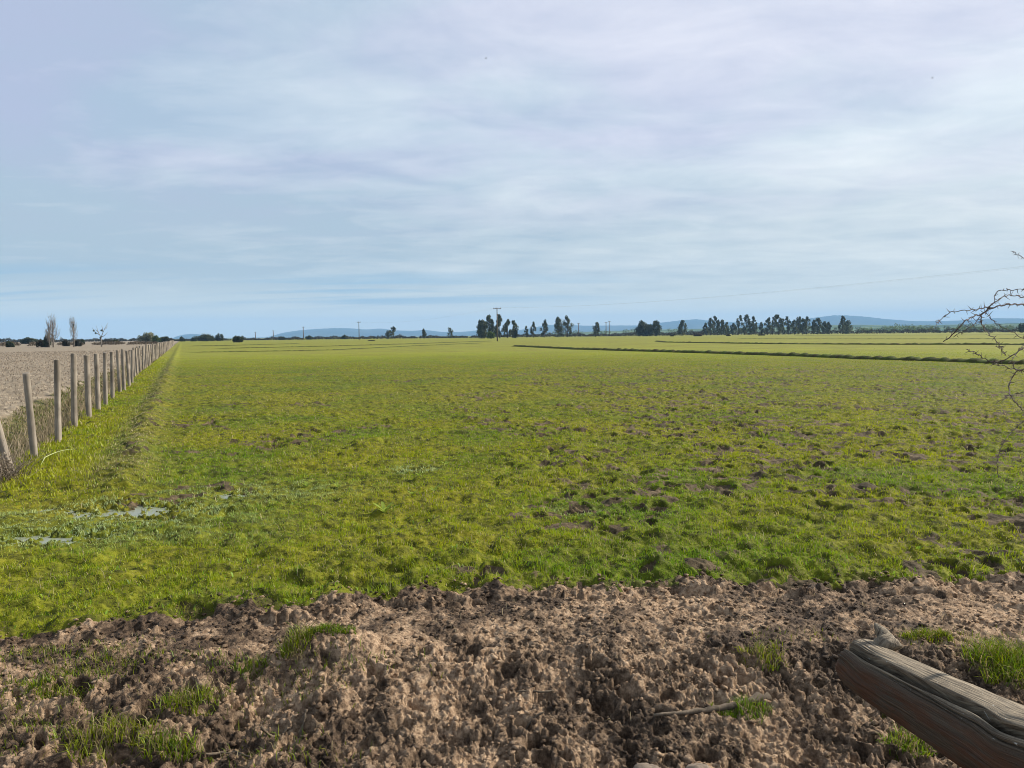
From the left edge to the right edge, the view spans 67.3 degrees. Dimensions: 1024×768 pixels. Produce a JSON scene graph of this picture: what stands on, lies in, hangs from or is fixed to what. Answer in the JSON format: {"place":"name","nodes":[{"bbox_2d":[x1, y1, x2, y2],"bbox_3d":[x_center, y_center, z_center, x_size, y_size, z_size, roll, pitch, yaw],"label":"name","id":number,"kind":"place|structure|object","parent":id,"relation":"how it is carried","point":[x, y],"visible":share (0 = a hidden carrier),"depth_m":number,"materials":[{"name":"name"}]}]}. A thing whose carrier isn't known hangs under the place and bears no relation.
{"place":"outdoors","nodes":[
{"label":"outdoors","id":0,"kind":"place"},
{"bbox_2d":[0,340,178,461],"bbox_3d":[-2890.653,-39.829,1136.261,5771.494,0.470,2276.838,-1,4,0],"label":"stubble field","id":1,"kind":"structure","parent":0,"point":[87,346],"depth_m":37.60,"materials":[{"name":"plant"}]},
{"bbox_2d":[0,440,52,482],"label":"dry shrub","id":2,"kind":"object","parent":1,"relation":"on","point":[7,474],"visible":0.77,"depth_m":9.34,"materials":[{"name":"brown plant"}]},
{"bbox_2d":[20,337,37,343],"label":"bush","id":3,"kind":"object","parent":1,"relation":"on","point":[26,340],"visible":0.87,"depth_m":354.48,"materials":[{"name":"green plant"}]},
{"bbox_2d":[42,334,51,346],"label":"bush","id":4,"kind":"object","parent":1,"relation":"on","point":[45,342],"visible":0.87,"depth_m":177.71,"materials":[{"name":"green plant"}]},
{"bbox_2d":[44,321,51,346],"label":"bare poplar","id":5,"kind":"object","parent":1,"relation":"on","point":[49,341],"visible":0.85,"depth_m":176.97,"materials":[{"name":"grey plant"}]},
{"bbox_2d":[45,313,60,346],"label":"bare poplar","id":6,"kind":"object","parent":1,"relation":"on","point":[53,327],"visible":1,"depth_m":175.63,"materials":[{"name":"grey plant"}]},
{"bbox_2d":[69,317,77,346],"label":"bare poplar","id":7,"kind":"object","parent":1,"relation":"on","point":[73,326],"visible":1,"depth_m":182.07,"materials":[{"name":"grey plant"}]},
{"bbox_2d":[0,340,156,346],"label":"dry weeds","id":8,"kind":"object","parent":1,"relation":"on","point":[137,342],"visible":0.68,"depth_m":239.31,"materials":[{"name":"plant"}]},
{"bbox_2d":[0,351,166,486],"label":"ditch weeds","id":9,"kind":"object","parent":1,"relation":"on","point":[44,434],"visible":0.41,"depth_m":17.52,"materials":[{"name":"beige plant"}]},
{"bbox_2d":[0,337,171,342],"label":"scrub","id":10,"kind":"object","parent":1,"relation":"on","point":[62,339],"visible":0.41,"depth_m":666.13,"materials":[{"name":"green plant"}]},
{"bbox_2d":[137,332,153,341],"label":"willow tree","id":11,"kind":"object","parent":1,"relation":"on","point":[146,338],"visible":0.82,"depth_m":377.85,"materials":[{"name":"green plant"}]},
{"bbox_2d":[152,335,161,341],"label":"bush","id":12,"kind":"object","parent":1,"relation":"on","point":[156,338],"visible":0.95,"depth_m":362.13,"materials":[{"name":"green plant"}]},
{"bbox_2d":[169,334,486,340],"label":"scrub","id":13,"kind":"object","parent":1,"relation":"on","point":[349,337],"visible":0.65,"depth_m":630.44,"materials":[{"name":"green plant"}]},
{"bbox_2d":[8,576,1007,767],"bbox_3d":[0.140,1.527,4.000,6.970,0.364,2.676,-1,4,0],"label":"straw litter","id":14,"kind":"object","parent":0,"point":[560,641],"visible":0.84,"depth_m":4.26,"materials":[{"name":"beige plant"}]},
{"bbox_2d":[0,331,1023,639],"bbox_3d":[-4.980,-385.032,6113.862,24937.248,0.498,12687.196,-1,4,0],"label":"pasture ground","id":15,"kind":"structure","parent":0,"point":[308,351],"depth_m":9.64,"materials":[{"name":"plant"}]},
{"bbox_2d":[0,421,16,475],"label":"fence post","id":16,"kind":"object","parent":15,"relation":"on","point":[3,447],"visible":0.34,"depth_m":9.51,"materials":[{"name":"wood"}]},
{"bbox_2d":[22,372,37,456],"bbox_3d":[-6.925,0.636,11.087,0.110,1.612,0.118,-3,4,0],"label":"fence post","id":17,"kind":"object","parent":15,"relation":"on","point":[30,416],"visible":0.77,"depth_m":11.04,"materials":[{"name":"wood"}]},
{"bbox_2d":[2,537,75,544],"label":"puddle","id":18,"kind":"object","parent":15,"relation":"on","point":[45,540],"visible":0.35,"depth_m":6.70,"materials":[{"name":"grey liquid"}]},
{"bbox_2d":[54,360,61,441],"bbox_3d":[-7.603,0.468,12.877,0.114,1.756,0.130,1,4,0],"label":"fence post","id":19,"kind":"object","parent":15,"relation":"on","point":[57,400],"visible":0.82,"depth_m":12.84,"materials":[{"name":"wood"}]},
{"bbox_2d":[71,353,77,426],"bbox_3d":[-8.562,0.308,15.040,0.120,1.815,0.138,2,4,0],"label":"fence post","id":20,"kind":"object","parent":15,"relation":"on","point":[74,418],"visible":0.81,"depth_m":14.99,"materials":[{"name":"wood"}]},
{"bbox_2d":[84,355,91,416],"bbox_3d":[-9.074,0.252,16.468,0.130,1.738,0.144,0,4,0],"label":"fence post","id":21,"kind":"object","parent":15,"relation":"on","point":[87,382],"visible":0.78,"depth_m":16.41,"materials":[{"name":"wood"}]},
{"bbox_2d":[94,354,100,409],"bbox_3d":[-9.893,0.145,18.367,0.124,1.732,0.133,0,4,0],"label":"fence post","id":22,"kind":"object","parent":15,"relation":"on","point":[97,383],"visible":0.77,"depth_m":18.32,"materials":[{"name":"wood"}]},
{"bbox_2d":[103,352,107,404],"bbox_3d":[-10.655,0.035,20.158,0.113,1.753,0.115,1,4,0],"label":"fence post","id":23,"kind":"object","parent":15,"relation":"on","point":[105,392],"visible":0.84,"depth_m":20.11,"materials":[{"name":"wood"}]},
{"bbox_2d":[39,506,181,518],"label":"puddle","id":24,"kind":"object","parent":15,"relation":"on","point":[137,511],"visible":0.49,"depth_m":7.71,"materials":[{"name":"grey liquid"}]},
{"bbox_2d":[110,351,114,397],"bbox_3d":[-11.420,-0.063,21.981,0.118,1.737,0.123,1,4,0],"label":"fence post","id":25,"kind":"object","parent":15,"relation":"on","point":[112,389],"visible":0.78,"depth_m":21.95,"materials":[{"name":"wood"}]},
{"bbox_2d":[116,350,121,391],"bbox_3d":[-12.493,-0.213,24.456,0.115,1.726,0.125,-2,4,0],"label":"fence post","id":26,"kind":"object","parent":15,"relation":"on","point":[118,371],"visible":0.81,"depth_m":24.41,"materials":[{"name":"wood"}]},
{"bbox_2d":[121,349,125,389],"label":"fence post","id":27,"kind":"object","parent":15,"relation":"on","point":[123,370],"visible":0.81,"depth_m":25.61,"materials":[{"name":"wood"}]},
{"bbox_2d":[125,351,130,385],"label":"fence post","id":28,"kind":"object","parent":15,"relation":"on","point":[128,368],"visible":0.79,"depth_m":27.68,"materials":[{"name":"wood"}]},
{"bbox_2d":[130,350,133,382],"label":"fence post","id":29,"kind":"object","parent":15,"relation":"on","point":[132,365],"visible":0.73,"depth_m":29.68,"materials":[{"name":"wood"}]},
{"bbox_2d":[135,348,137,373],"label":"fence post","id":30,"kind":"object","parent":15,"relation":"on","point":[136,364],"visible":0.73,"depth_m":36.23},
{"bbox_2d":[138,348,140,371],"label":"fence post","id":31,"kind":"object","parent":15,"relation":"on","point":[139,362],"visible":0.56,"depth_m":39.31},
{"bbox_2d":[193,333,215,340],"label":"bush","id":32,"kind":"object","parent":15,"relation":"on","point":[205,337],"visible":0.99,"depth_m":480.51,"materials":[{"name":"green plant"}]},
{"bbox_2d":[215,333,223,340],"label":"bush","id":33,"kind":"object","parent":15,"relation":"on","point":[219,338],"visible":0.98,"depth_m":484.36,"materials":[{"name":"green plant"}]},
{"bbox_2d":[232,335,243,341],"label":"bush","id":34,"kind":"object","parent":15,"relation":"on","point":[237,339],"visible":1,"depth_m":309.96,"materials":[{"name":"green plant"}]},
{"bbox_2d":[201,343,298,345],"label":"earth bund","id":35,"kind":"structure","parent":15,"relation":"on","point":[250,344],"depth_m":179.65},
{"bbox_2d":[188,343,473,352],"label":"earth bund","id":36,"kind":"structure","parent":15,"relation":"on","point":[333,349],"depth_m":102.31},
{"bbox_2d":[217,341,482,348],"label":"earth bund","id":37,"kind":"structure","parent":15,"relation":"on","point":[345,345],"depth_m":148.60,"materials":[{"name":"plant"}]},
{"bbox_2d":[372,501,400,512],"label":"broadleaf weed","id":38,"kind":"object","parent":15,"relation":"on","point":[384,509],"visible":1,"depth_m":7.34,"materials":[{"name":"green plant"}]},
{"bbox_2d":[385,326,395,338],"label":"eucalyptus tree","id":39,"kind":"object","parent":15,"relation":"on","point":[393,329],"visible":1,"depth_m":550.79,"materials":[{"name":"green plant"}]},
{"bbox_2d":[476,319,488,337],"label":"eucalyptus tree","id":40,"kind":"object","parent":15,"relation":"on","point":[482,327],"visible":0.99,"depth_m":466.42,"materials":[{"name":"green plant"}]},
{"bbox_2d":[485,315,495,334],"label":"eucalyptus tree","id":41,"kind":"object","parent":15,"relation":"on","point":[489,321],"visible":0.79,"depth_m":477.02,"materials":[{"name":"green plant"}]},
{"bbox_2d":[486,331,494,338],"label":"bush","id":42,"kind":"object","parent":15,"relation":"on","point":[490,335],"visible":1,"depth_m":438.46,"materials":[{"name":"green plant"}]},
{"bbox_2d":[495,314,505,337],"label":"eucalyptus tree","id":43,"kind":"object","parent":15,"relation":"on","point":[499,322],"visible":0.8,"depth_m":478.01,"materials":[{"name":"green plant"}]},
{"bbox_2d":[502,319,511,337],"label":"eucalyptus tree","id":44,"kind":"object","parent":15,"relation":"on","point":[507,324],"visible":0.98,"depth_m":473.28,"materials":[{"name":"green plant"}]},
{"bbox_2d":[509,320,518,337],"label":"eucalyptus tree","id":45,"kind":"object","parent":15,"relation":"on","point":[514,324],"visible":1,"depth_m":468.13,"materials":[{"name":"green plant"}]},
{"bbox_2d":[530,321,535,337],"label":"eucalyptus tree","id":46,"kind":"object","parent":15,"relation":"on","point":[533,330],"visible":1,"depth_m":538.53,"materials":[{"name":"green plant"}]},
{"bbox_2d":[539,319,547,336],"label":"eucalyptus tree","id":47,"kind":"object","parent":15,"relation":"on","point":[545,325],"visible":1,"depth_m":538.24,"materials":[{"name":"green plant"}]},
{"bbox_2d":[554,316,563,336],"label":"eucalyptus tree","id":48,"kind":"object","parent":15,"relation":"on","point":[559,327],"visible":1,"depth_m":536.60,"materials":[{"name":"green plant"}]},
{"bbox_2d":[562,315,573,336],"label":"eucalyptus tree","id":49,"kind":"object","parent":15,"relation":"on","point":[568,327],"visible":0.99,"depth_m":541.81,"materials":[{"name":"green plant"}]},
{"bbox_2d":[486,330,704,336],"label":"scrub","id":50,"kind":"object","parent":15,"relation":"on","point":[691,332],"visible":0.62,"depth_m":658.10,"materials":[{"name":"green plant"}]},
{"bbox_2d":[592,322,599,336],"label":"eucalyptus tree","id":51,"kind":"object","parent":15,"relation":"on","point":[595,329],"visible":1,"depth_m":554.24,"materials":[{"name":"green plant"}]},
{"bbox_2d":[634,320,653,335],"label":"eucalyptus tree","id":52,"kind":"object","parent":15,"relation":"on","point":[642,329],"visible":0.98,"depth_m":587.19,"materials":[{"name":"green plant"}]},
{"bbox_2d":[650,320,661,335],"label":"eucalyptus tree","id":53,"kind":"object","parent":15,"relation":"on","point":[657,329],"visible":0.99,"depth_m":586.73,"materials":[{"name":"green plant"}]},
{"bbox_2d":[677,320,687,335],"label":"eucalyptus tree","id":54,"kind":"object","parent":15,"relation":"on","point":[682,327],"visible":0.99,"depth_m":622.50,"materials":[{"name":"green plant"}]},
{"bbox_2d":[547,328,852,333],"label":"wood","id":55,"kind":"object","parent":15,"relation":"on","point":[660,330],"visible":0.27,"depth_m":1495.81,"materials":[{"name":"green plant"}]},
{"bbox_2d":[706,318,713,334],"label":"eucalyptus tree","id":56,"kind":"object","parent":15,"relation":"on","point":[710,324],"visible":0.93,"depth_m":651.95,"materials":[{"name":"green plant"}]},
{"bbox_2d":[712,316,716,334],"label":"eucalyptus tree","id":57,"kind":"object","parent":15,"relation":"on","point":[714,324],"visible":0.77,"depth_m":686.22,"materials":[{"name":"green plant"}]},
{"bbox_2d":[720,319,727,334],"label":"eucalyptus tree","id":58,"kind":"object","parent":15,"relation":"on","point":[723,327],"visible":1,"depth_m":614.54,"materials":[{"name":"green plant"}]},
{"bbox_2d":[733,315,743,334],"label":"eucalyptus tree","id":59,"kind":"object","parent":15,"relation":"on","point":[738,324],"visible":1,"depth_m":629.26,"materials":[{"name":"green plant"}]},
{"bbox_2d":[740,314,750,334],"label":"eucalyptus tree","id":60,"kind":"object","parent":15,"relation":"on","point":[746,317],"visible":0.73,"depth_m":660.80,"materials":[{"name":"green plant"}]},
{"bbox_2d":[746,320,754,333],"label":"eucalyptus tree","id":61,"kind":"object","parent":15,"relation":"on","point":[750,329],"visible":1,"depth_m":608.92,"materials":[{"name":"green plant"}]},
{"bbox_2d":[751,316,757,334],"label":"eucalyptus tree","id":62,"kind":"object","parent":15,"relation":"on","point":[755,324],"visible":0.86,"depth_m":642.60,"materials":[{"name":"green plant"}]},
{"bbox_2d":[764,317,771,334],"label":"eucalyptus tree","id":63,"kind":"object","parent":15,"relation":"on","point":[768,327],"visible":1,"depth_m":622.75,"materials":[{"name":"green plant"}]},
{"bbox_2d":[514,345,1023,364],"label":"earth bund","id":64,"kind":"structure","parent":15,"relation":"on","point":[959,360],"depth_m":52.28,"materials":[{"name":"plant"}]},
{"bbox_2d":[770,314,776,334],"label":"eucalyptus tree","id":65,"kind":"object","parent":15,"relation":"on","point":[773,324],"visible":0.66,"depth_m":655.21,"materials":[{"name":"green plant"}]},
{"bbox_2d":[774,314,783,334],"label":"eucalyptus tree","id":66,"kind":"object","parent":15,"relation":"on","point":[779,326],"visible":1,"depth_m":602.78,"materials":[{"name":"green plant"}]},
{"bbox_2d":[785,316,791,333],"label":"eucalyptus tree","id":67,"kind":"object","parent":15,"relation":"on","point":[788,330],"visible":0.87,"depth_m":668.10,"materials":[{"name":"green plant"}]},
{"bbox_2d":[789,320,798,333],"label":"eucalyptus tree","id":68,"kind":"object","parent":15,"relation":"on","point":[794,328],"visible":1,"depth_m":615.75,"materials":[{"name":"green plant"}]},
{"bbox_2d":[795,316,801,333],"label":"eucalyptus tree","id":69,"kind":"object","parent":15,"relation":"on","point":[798,322],"visible":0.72,"depth_m":648.81,"materials":[{"name":"green plant"}]},
{"bbox_2d":[798,318,806,333],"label":"eucalyptus tree","id":70,"kind":"object","parent":15,"relation":"on","point":[802,327],"visible":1,"depth_m":596.71,"materials":[{"name":"green plant"}]},
{"bbox_2d":[805,316,810,333],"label":"eucalyptus tree","id":71,"kind":"object","parent":15,"relation":"on","point":[808,320],"visible":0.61,"depth_m":628.76,"materials":[{"name":"green plant"}]},
{"bbox_2d":[813,318,822,333],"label":"eucalyptus tree","id":72,"kind":"object","parent":15,"relation":"on","point":[817,328],"visible":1,"depth_m":608.77,"materials":[{"name":"green plant"}]},
{"bbox_2d":[825,322,831,333],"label":"eucalyptus tree","id":73,"kind":"object","parent":15,"relation":"on","point":[828,326],"visible":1,"depth_m":589.95,"materials":[{"name":"green plant"}]},
{"bbox_2d":[655,341,1023,344],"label":"earth bund","id":74,"kind":"structure","parent":15,"relation":"on","point":[984,343],"depth_m":100.12,"materials":[{"name":"plant"}]},
{"bbox_2d":[838,315,846,333],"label":"eucalyptus tree","id":75,"kind":"object","parent":15,"relation":"on","point":[843,326],"visible":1,"depth_m":619.26,"materials":[{"name":"green plant"}]},
{"bbox_2d":[843,320,852,333],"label":"eucalyptus tree","id":76,"kind":"object","parent":15,"relation":"on","point":[848,329],"visible":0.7,"depth_m":650.10,"materials":[{"name":"green plant"}]},
{"bbox_2d":[690,327,1018,334],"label":"scrub","id":77,"kind":"object","parent":15,"relation":"on","point":[994,329],"visible":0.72,"depth_m":646.97,"materials":[{"name":"green plant"}]},
{"bbox_2d":[742,338,1019,338],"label":"earth bund","id":78,"kind":"structure","parent":15,"relation":"on","point":[922,338],"depth_m":154.32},
{"bbox_2d":[835,323,1023,332],"bbox_3d":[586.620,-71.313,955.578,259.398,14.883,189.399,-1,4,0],"label":"wood","id":79,"kind":"object","parent":15,"relation":"on","point":[938,328],"visible":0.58,"depth_m":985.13,"materials":[{"name":"green plant"}]},
{"bbox_2d":[1018,323,1023,332],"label":"bush","id":80,"kind":"object","parent":15,"relation":"on","point":[1020,328],"visible":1,"depth_m":498.61,"materials":[{"name":"green plant"}]},
{"bbox_2d":[0,570,1023,767],"bbox_3d":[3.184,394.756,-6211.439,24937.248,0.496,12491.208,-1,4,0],"label":"muddy path","id":81,"kind":"structure","parent":0,"point":[630,681],"depth_m":3.88,"materials":[{"name":"soil"}]},
{"bbox_2d":[16,672,97,700],"bbox_3d":[-2.238,1.511,3.779,0.402,0.177,0.182,-1,4,0],"label":"grass tuft","id":82,"kind":"object","parent":81,"relation":"on","point":[43,693],"visible":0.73,"depth_m":3.77,"materials":[{"name":"plant"}]},
{"bbox_2d":[49,706,161,767],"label":"grass tuft","id":83,"kind":"object","parent":81,"relation":"on","point":[109,733],"visible":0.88,"depth_m":3.43,"materials":[{"name":"plant"}]},
{"bbox_2d":[137,720,206,763],"bbox_3d":[-1.484,1.636,3.383,0.319,0.289,0.247,-2,4,-22],"label":"grass tuft","id":84,"kind":"object","parent":81,"relation":"on","point":[172,743],"visible":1,"depth_m":3.37,"materials":[{"name":"plant"}]},
{"bbox_2d":[148,680,222,719],"bbox_3d":[-1.559,1.540,3.700,0.410,0.227,0.266,-1,4,0],"label":"grass tuft","id":85,"kind":"object","parent":81,"relation":"on","point":[181,696],"visible":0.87,"depth_m":3.69,"materials":[{"name":"plant"}]},
{"bbox_2d":[203,751,249,757],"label":"fallen twig","id":86,"kind":"object","parent":81,"relation":"on","point":[215,753],"visible":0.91,"depth_m":3.40,"materials":[{"name":"wood"}]},
{"bbox_2d":[226,653,270,680],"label":"grass tuft","id":87,"kind":"object","parent":81,"relation":"on","point":[249,665],"visible":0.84,"depth_m":3.98,"materials":[{"name":"plant"}]},
{"bbox_2d":[260,726,288,736],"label":"fallen twig","id":88,"kind":"object","parent":81,"relation":"on","point":[263,729],"visible":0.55,"depth_m":3.46,"materials":[{"name":"wood"}]},
{"bbox_2d":[275,619,320,659],"bbox_3d":[-1.138,1.350,4.075,0.265,0.194,0.271,0,4,17],"label":"grass tuft","id":89,"kind":"object","parent":81,"relation":"on","point":[295,636],"visible":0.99,"depth_m":4.06,"materials":[{"name":"plant"}]},
{"bbox_2d":[298,709,307,737],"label":"fallen twig","id":90,"kind":"object","parent":81,"relation":"on","point":[302,725],"visible":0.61,"depth_m":3.51,"materials":[{"name":"wood"}]},
{"bbox_2d":[303,622,355,636],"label":"grass tuft","id":91,"kind":"object","parent":81,"relation":"on","point":[337,627],"visible":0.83,"depth_m":4.13,"materials":[{"name":"plant"}]},
{"bbox_2d":[0,624,1022,767],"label":"sparse grass","id":92,"kind":"structure","parent":81,"relation":"on","point":[88,671],"depth_m":3.93,"materials":[{"name":"plant"}]},
{"bbox_2d":[516,690,553,692],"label":"fallen twig","id":93,"kind":"object","parent":81,"relation":"on","point":[545,691],"visible":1,"depth_m":3.78,"materials":[{"name":"wood"}]},
{"bbox_2d":[633,763,660,767],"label":"stone","id":94,"kind":"object","parent":81,"relation":"on","point":[642,765],"visible":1,"depth_m":3.25,"materials":[{"name":"stone"}]},
{"bbox_2d":[685,763,710,767],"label":"stone","id":95,"kind":"object","parent":81,"relation":"on","point":[699,765],"visible":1,"depth_m":3.20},
{"bbox_2d":[653,692,771,716],"bbox_3d":[0.958,1.523,3.635,0.614,0.060,0.060,-2,4,-17],"label":"fallen branch","id":96,"kind":"object","parent":81,"relation":"on","point":[731,705],"visible":0.81,"depth_m":3.63,"materials":[{"name":"wood"}]},
{"bbox_2d":[708,689,776,724],"bbox_3d":[1.083,1.528,3.633,0.333,0.160,0.214,-1,4,0],"label":"grass tuft","id":97,"kind":"object","parent":81,"relation":"on","point":[750,707],"visible":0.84,"depth_m":3.62,"materials":[{"name":"plant"}]},
{"bbox_2d":[730,637,793,671],"bbox_3d":[1.294,1.450,4.007,0.329,0.250,0.244,-1,4,0],"label":"grass tuft","id":98,"kind":"object","parent":81,"relation":"on","point":[762,656],"visible":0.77,"depth_m":4.00,"materials":[{"name":"plant"}]},
{"bbox_2d":[876,725,936,762],"bbox_3d":[1.738,1.598,3.380,0.254,0.170,0.233,2,4,36],"label":"grass tuft","id":99,"kind":"object","parent":81,"relation":"on","point":[914,745],"visible":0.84,"depth_m":3.36,"materials":[{"name":"plant"}]},
{"bbox_2d":[894,626,953,643],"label":"grass tuft","id":100,"kind":"object","parent":81,"relation":"on","point":[924,633],"visible":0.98,"depth_m":4.20,"materials":[{"name":"plant"}]},
{"bbox_2d":[835,623,1023,767],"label":"fallen log","id":101,"kind":"object","parent":81,"relation":"on","point":[961,723],"visible":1,"depth_m":2.63,"materials":[{"name":"grey wood"}]},
{"bbox_2d":[952,632,1023,690],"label":"grass tuft","id":102,"kind":"object","parent":81,"relation":"on","point":[1011,661],"visible":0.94,"depth_m":3.90,"materials":[{"name":"plant"}]},
{"bbox_2d":[0,0,1023,340],"label":"sky","id":103,"kind":"structure","parent":0,"point":[170,168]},
{"bbox_2d":[173,315,1023,338],"bbox_3d":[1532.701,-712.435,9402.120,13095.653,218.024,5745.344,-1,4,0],"label":"mountains","id":104,"kind":"structure","parent":0,"point":[690,324],"depth_m":9190.31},
{"bbox_2d":[564,323,1022,334],"bbox_3d":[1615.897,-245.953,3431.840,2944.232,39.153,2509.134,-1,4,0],"label":"foothills","id":105,"kind":"structure","parent":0,"point":[853,326],"depth_m":3151.53,"materials":[{"name":"plant"}]},
{"bbox_2d":[935,251,1023,477],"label":"thorn bush","id":106,"kind":"object","parent":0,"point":[999,346],"visible":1,"depth_m":3.40,"materials":[{"name":"brown plant"}]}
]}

